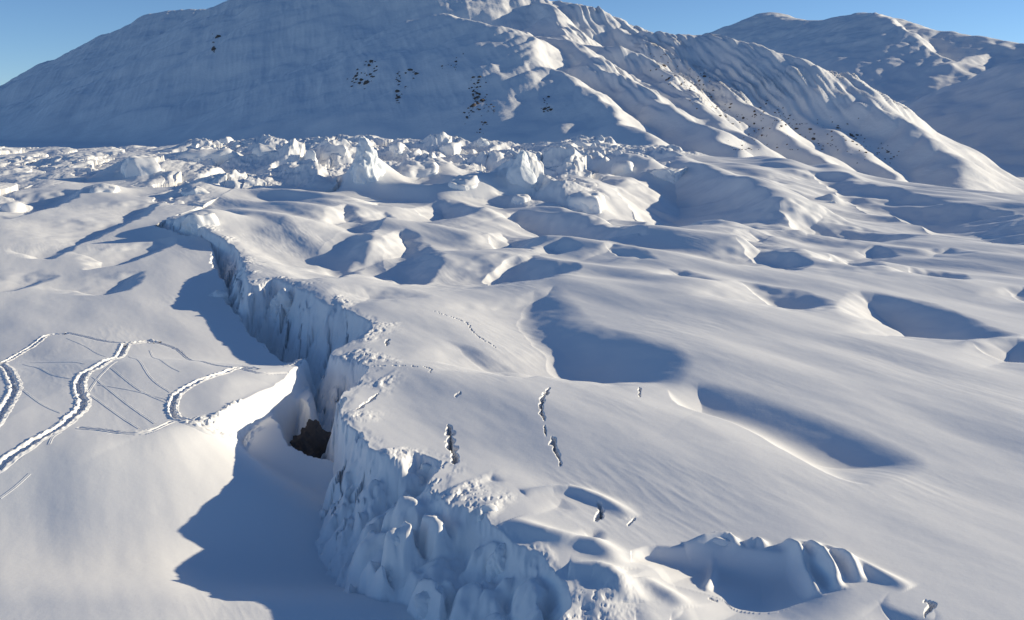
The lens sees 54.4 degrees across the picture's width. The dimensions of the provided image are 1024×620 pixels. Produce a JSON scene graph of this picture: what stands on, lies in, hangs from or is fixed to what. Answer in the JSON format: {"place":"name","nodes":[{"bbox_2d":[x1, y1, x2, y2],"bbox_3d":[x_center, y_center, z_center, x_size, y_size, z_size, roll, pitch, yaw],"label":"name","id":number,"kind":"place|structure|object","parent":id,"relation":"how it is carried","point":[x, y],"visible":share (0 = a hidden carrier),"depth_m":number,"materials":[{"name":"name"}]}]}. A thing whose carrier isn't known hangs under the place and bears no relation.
{"place":"outdoors","nodes":[
{"label":"outdoors","id":0,"kind":"place"},
{"bbox_2d":[66,338,103,355],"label":"ski track","id":1,"kind":"structure","parent":0,"point":[85,346],"depth_m":71.21,"materials":[{"name":"white snow"}]},
{"bbox_2d":[0,132,1023,619],"bbox_3d":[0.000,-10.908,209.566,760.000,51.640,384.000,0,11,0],"label":"glacier","id":2,"kind":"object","parent":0,"point":[634,394],"visible":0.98,"depth_m":53.46,"materials":[{"name":"white snow"}]},
{"bbox_2d":[0,363,23,426],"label":"trodden trail","id":3,"kind":"object","parent":2,"relation":"on","point":[13,392],"visible":0.98,"depth_m":53.26,"materials":[{"name":"white snow"}]},
{"bbox_2d":[0,202,25,212],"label":"serac","id":4,"kind":"object","parent":2,"relation":"on","point":[12,207],"visible":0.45,"depth_m":155.56,"materials":[{"name":"white"}]},
{"bbox_2d":[0,473,30,498],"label":"ski track","id":5,"kind":"structure","parent":2,"relation":"on","point":[16,485],"depth_m":41.85,"materials":[{"name":"white snow"}]},
{"bbox_2d":[0,333,64,362],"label":"trodden trail","id":6,"kind":"object","parent":2,"relation":"on","point":[31,346],"visible":1,"depth_m":71.76,"materials":[{"name":"white snow"}]},
{"bbox_2d":[13,383,61,412],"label":"ski track","id":7,"kind":"structure","parent":2,"relation":"on","point":[28,394],"depth_m":50.67,"materials":[{"name":"white snow"}]},
{"bbox_2d":[23,364,72,379],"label":"ski track","id":8,"kind":"structure","parent":2,"relation":"on","point":[49,372],"depth_m":57.40,"materials":[{"name":"white snow"}]},
{"bbox_2d":[48,432,60,443],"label":"ski track","id":9,"kind":"structure","parent":2,"relation":"on","point":[51,439],"depth_m":44.87,"materials":[{"name":"white snow"}]},
{"bbox_2d":[0,343,131,473],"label":"trodden trail","id":10,"kind":"object","parent":2,"relation":"on","point":[82,398],"visible":0.98,"depth_m":48.66,"materials":[{"name":"white snow"}]},
{"bbox_2d":[65,332,121,342],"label":"ski track","id":11,"kind":"structure","parent":2,"relation":"on","point":[91,338],"depth_m":73.87,"materials":[{"name":"white snow"}]},
{"bbox_2d":[88,361,116,391],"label":"ski track","id":12,"kind":"structure","parent":2,"relation":"on","point":[95,381],"depth_m":55.70,"materials":[{"name":"white snow"}]},
{"bbox_2d":[90,183,119,192],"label":"serac","id":13,"kind":"object","parent":2,"relation":"on","point":[104,187],"visible":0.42,"depth_m":163.89,"materials":[{"name":"white"}]},
{"bbox_2d":[90,395,139,428],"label":"ski track","id":14,"kind":"structure","parent":2,"relation":"on","point":[114,412],"depth_m":48.79,"materials":[{"name":"white snow"}]},
{"bbox_2d":[92,377,154,423],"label":"ski track","id":15,"kind":"structure","parent":2,"relation":"on","point":[127,404],"depth_m":50.50,"materials":[{"name":"white snow"}]},
{"bbox_2d":[76,421,174,434],"bbox_3d":[-17.990,5.557,46.327,4.424,0.218,1.707,-3,11,-17],"label":"trodden trail","id":16,"kind":"object","parent":2,"relation":"on","point":[160,426],"visible":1,"depth_m":46.09,"materials":[{"name":"white snow"}]},
{"bbox_2d":[99,384,166,399],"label":"ski track","id":17,"kind":"structure","parent":2,"relation":"on","point":[134,390],"depth_m":52.58,"materials":[{"name":"white snow"}]},
{"bbox_2d":[121,155,160,177],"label":"serac","id":18,"kind":"object","parent":2,"relation":"on","point":[139,165],"visible":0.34,"depth_m":188.99,"materials":[{"name":"white"}]},
{"bbox_2d":[122,339,159,345],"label":"trampled snow","id":19,"kind":"structure","parent":2,"relation":"on","point":[149,341],"depth_m":73.04,"materials":[{"name":"white snow"}]},
{"bbox_2d":[111,368,170,403],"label":"ski track","id":20,"kind":"structure","parent":2,"relation":"on","point":[124,378],"depth_m":53.34,"materials":[{"name":"white snow"}]},
{"bbox_2d":[128,356,170,391],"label":"ski track","id":21,"kind":"structure","parent":2,"relation":"on","point":[148,374],"depth_m":55.63,"materials":[{"name":"white snow"}]},
{"bbox_2d":[149,350,179,371],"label":"ski track","id":22,"kind":"structure","parent":2,"relation":"on","point":[163,361],"depth_m":59.08,"materials":[{"name":"white snow"}]},
{"bbox_2d":[180,186,209,195],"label":"serac","id":23,"kind":"object","parent":2,"relation":"on","point":[197,190],"visible":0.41,"depth_m":157.69,"materials":[{"name":"white"}]},
{"bbox_2d":[177,213,218,235],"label":"serac","id":24,"kind":"object","parent":2,"relation":"on","point":[193,224],"visible":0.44,"depth_m":118.00,"materials":[{"name":"white"}]},
{"bbox_2d":[175,148,242,166],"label":"serac","id":25,"kind":"object","parent":2,"relation":"on","point":[219,157],"visible":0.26,"depth_m":207.09,"materials":[{"name":"white ice"}]},
{"bbox_2d":[165,365,258,422],"bbox_3d":[-16.214,4.292,53.014,3.334,0.472,11.154,0,11,0],"label":"trodden trail","id":26,"kind":"object","parent":2,"relation":"on","point":[172,412],"visible":0.97,"depth_m":51.83,"materials":[{"name":"white snow"}]},
{"bbox_2d":[208,290,230,306],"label":"snow block","id":27,"kind":"structure","parent":2,"relation":"on","point":[220,293],"depth_m":90.60,"materials":[{"name":"white snow"}]},
{"bbox_2d":[152,342,289,374],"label":"ski track","id":28,"kind":"structure","parent":2,"relation":"on","point":[186,357],"depth_m":59.08,"materials":[{"name":"white snow"}]},
{"bbox_2d":[178,398,265,450],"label":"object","id":29,"kind":"structure","parent":2,"relation":"on","point":[232,421],"depth_m":49.73,"materials":[{"name":"white"}]},
{"bbox_2d":[219,137,232,143],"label":"serac","id":30,"kind":"object","parent":2,"relation":"on","point":[226,140],"visible":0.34,"depth_m":385.14,"materials":[{"name":"white snow"}]},
{"bbox_2d":[251,143,276,155],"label":"serac","id":31,"kind":"object","parent":2,"relation":"on","point":[259,149],"visible":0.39,"depth_m":207.64,"materials":[{"name":"white ice"}]},
{"bbox_2d":[269,288,292,322],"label":"snow block","id":32,"kind":"structure","parent":2,"relation":"on","point":[283,297],"depth_m":83.81,"materials":[{"name":"white snow"}]},
{"bbox_2d":[300,149,317,161],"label":"serac","id":33,"kind":"object","parent":2,"relation":"on","point":[309,154],"visible":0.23,"depth_m":204.35,"materials":[{"name":"white ice"}]},
{"bbox_2d":[290,419,330,458],"bbox_3d":[-10.684,8.499,53.944,3.154,5.457,2.040,0,11,0],"label":"dark rock","id":34,"kind":"object","parent":2,"relation":"on","point":[312,439],"visible":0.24,"depth_m":53.27,"materials":[{"name":"brown stone"}]},
{"bbox_2d":[320,144,348,159],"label":"serac","id":35,"kind":"object","parent":2,"relation":"on","point":[330,149],"visible":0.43,"depth_m":214.51,"materials":[{"name":"white ice"}]},
{"bbox_2d":[349,136,384,183],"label":"serac","id":36,"kind":"object","parent":2,"relation":"on","point":[368,164],"visible":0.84,"depth_m":169.11,"materials":[{"name":"white ice"}]},
{"bbox_2d":[387,570,391,581],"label":"snow block","id":37,"kind":"structure","parent":2,"relation":"on","point":[389,576],"depth_m":35.86,"materials":[{"name":"white snow"}]},
{"bbox_2d":[390,536,399,545],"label":"snow block","id":38,"kind":"structure","parent":2,"relation":"on","point":[396,541],"depth_m":35.99,"materials":[{"name":"white snow"}]},
{"bbox_2d":[389,142,405,158],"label":"serac","id":39,"kind":"object","parent":2,"relation":"on","point":[397,149],"visible":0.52,"depth_m":231.03,"materials":[{"name":"white ice"}]},
{"bbox_2d":[395,160,438,178],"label":"serac","id":40,"kind":"object","parent":2,"relation":"on","point":[413,169],"visible":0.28,"depth_m":177.76,"materials":[{"name":"white snow"}]},
{"bbox_2d":[417,463,431,477],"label":"snow block","id":41,"kind":"structure","parent":2,"relation":"on","point":[424,469],"depth_m":42.57,"materials":[{"name":"white snow"}]},
{"bbox_2d":[413,586,446,618],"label":"snow block","id":42,"kind":"structure","parent":2,"relation":"on","point":[421,600],"depth_m":33.55,"materials":[{"name":"white snow"}]},
{"bbox_2d":[439,142,460,156],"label":"serac","id":43,"kind":"object","parent":2,"relation":"on","point":[449,149],"visible":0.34,"depth_m":248.75,"materials":[{"name":"white ice"}]},
{"bbox_2d":[448,175,480,190],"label":"serac","id":44,"kind":"object","parent":2,"relation":"on","point":[465,182],"visible":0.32,"depth_m":155.48,"materials":[{"name":"white snow"}]},
{"bbox_2d":[471,137,488,146],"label":"serac","id":45,"kind":"object","parent":2,"relation":"on","point":[480,142],"visible":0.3,"depth_m":262.47,"materials":[{"name":"white"}]},
{"bbox_2d":[476,503,496,521],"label":"snow block","id":46,"kind":"structure","parent":2,"relation":"on","point":[485,508],"depth_m":36.69,"materials":[{"name":"white snow"}]},
{"bbox_2d":[485,543,505,577],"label":"snow block","id":47,"kind":"structure","parent":2,"relation":"on","point":[495,565],"depth_m":34.31,"materials":[{"name":"white snow"}]},
{"bbox_2d":[511,194,530,204],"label":"serac","id":48,"kind":"object","parent":2,"relation":"on","point":[517,199],"visible":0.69,"depth_m":150.03,"materials":[{"name":"white snow"}]},
{"bbox_2d":[506,150,537,187],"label":"serac","id":49,"kind":"object","parent":2,"relation":"on","point":[520,172],"visible":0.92,"depth_m":158.30,"materials":[{"name":"white ice"}]},
{"bbox_2d":[573,141,591,148],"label":"serac","id":50,"kind":"object","parent":2,"relation":"on","point":[583,144],"visible":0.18,"depth_m":256.10,"materials":[{"name":"white ice"}]},
{"bbox_2d":[567,190,606,213],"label":"serac","id":51,"kind":"object","parent":2,"relation":"on","point":[589,202],"visible":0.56,"depth_m":147.83,"materials":[{"name":"white"}]},
{"bbox_2d":[611,161,633,175],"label":"serac","id":52,"kind":"object","parent":2,"relation":"on","point":[619,168],"visible":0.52,"depth_m":192.84,"materials":[{"name":"white ice"}]},
{"bbox_2d":[640,167,687,182],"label":"serac","id":53,"kind":"object","parent":2,"relation":"on","point":[673,175],"visible":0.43,"depth_m":189.35,"materials":[{"name":"white"}]},
{"bbox_2d":[712,532,739,545],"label":"snow block","id":54,"kind":"structure","parent":2,"relation":"on","point":[721,541],"depth_m":34.23,"materials":[{"name":"white snow"}]},
{"bbox_2d":[0,0,1023,195],"bbox_3d":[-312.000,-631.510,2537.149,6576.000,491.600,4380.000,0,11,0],"label":"mountain","id":55,"kind":"structure","parent":0,"point":[284,69],"depth_m":1658.78,"materials":[{"name":"white snow"}]},
{"bbox_2d":[211,35,220,51],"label":"rock outcrop","id":56,"kind":"object","parent":55,"relation":"on","point":[213,47],"visible":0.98,"depth_m":2304.30,"materials":[{"name":"brown"}]},
{"bbox_2d":[350,60,377,88],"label":"rock outcrop","id":57,"kind":"object","parent":55,"relation":"on","point":[366,81],"visible":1,"depth_m":1650.49,"materials":[{"name":"brown"}]},
{"bbox_2d":[395,69,418,102],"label":"rock outcrop","id":58,"kind":"object","parent":55,"relation":"on","point":[397,96],"visible":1,"depth_m":1569.89,"materials":[{"name":"brown"}]},
{"bbox_2d":[463,76,494,132],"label":"rock outcrop","id":59,"kind":"object","parent":55,"relation":"on","point":[477,102],"visible":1,"depth_m":1372.85,"materials":[{"name":"brown"}]},
{"bbox_2d":[541,96,552,111],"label":"rock outcrop","id":60,"kind":"object","parent":55,"relation":"on","point":[544,108],"visible":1,"depth_m":1300.03,"materials":[{"name":"brown"}]},
{"bbox_2d":[650,54,714,103],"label":"rock outcrop","id":61,"kind":"object","parent":55,"relation":"on","point":[684,79],"visible":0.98,"depth_m":1624.06,"materials":[{"name":"brown"}]},
{"bbox_2d":[689,99,797,149],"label":"rock outcrop","id":62,"kind":"object","parent":55,"relation":"on","point":[746,124],"visible":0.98,"depth_m":1420.17,"materials":[{"name":"brown"}]},
{"bbox_2d":[753,100,832,149],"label":"rock outcrop","id":63,"kind":"object","parent":55,"relation":"on","point":[812,138],"visible":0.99,"depth_m":1480.87,"materials":[{"name":"brown"}]},
{"bbox_2d":[809,118,899,159],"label":"rock outcrop","id":64,"kind":"object","parent":55,"relation":"on","point":[856,144],"visible":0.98,"depth_m":1439.44,"materials":[{"name":"brown"}]},
{"bbox_2d":[0,0,1023,85],"label":"sky","id":65,"kind":"structure","parent":0,"point":[32,32],"materials":[{"name":"blue"}]},
{"bbox_2d":[702,12,1023,172],"bbox_3d":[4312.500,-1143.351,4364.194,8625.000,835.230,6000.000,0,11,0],"label":"mountain","id":66,"kind":"structure","parent":0,"point":[965,89],"depth_m":4436.94,"materials":[{"name":"white snow"}]}
]}

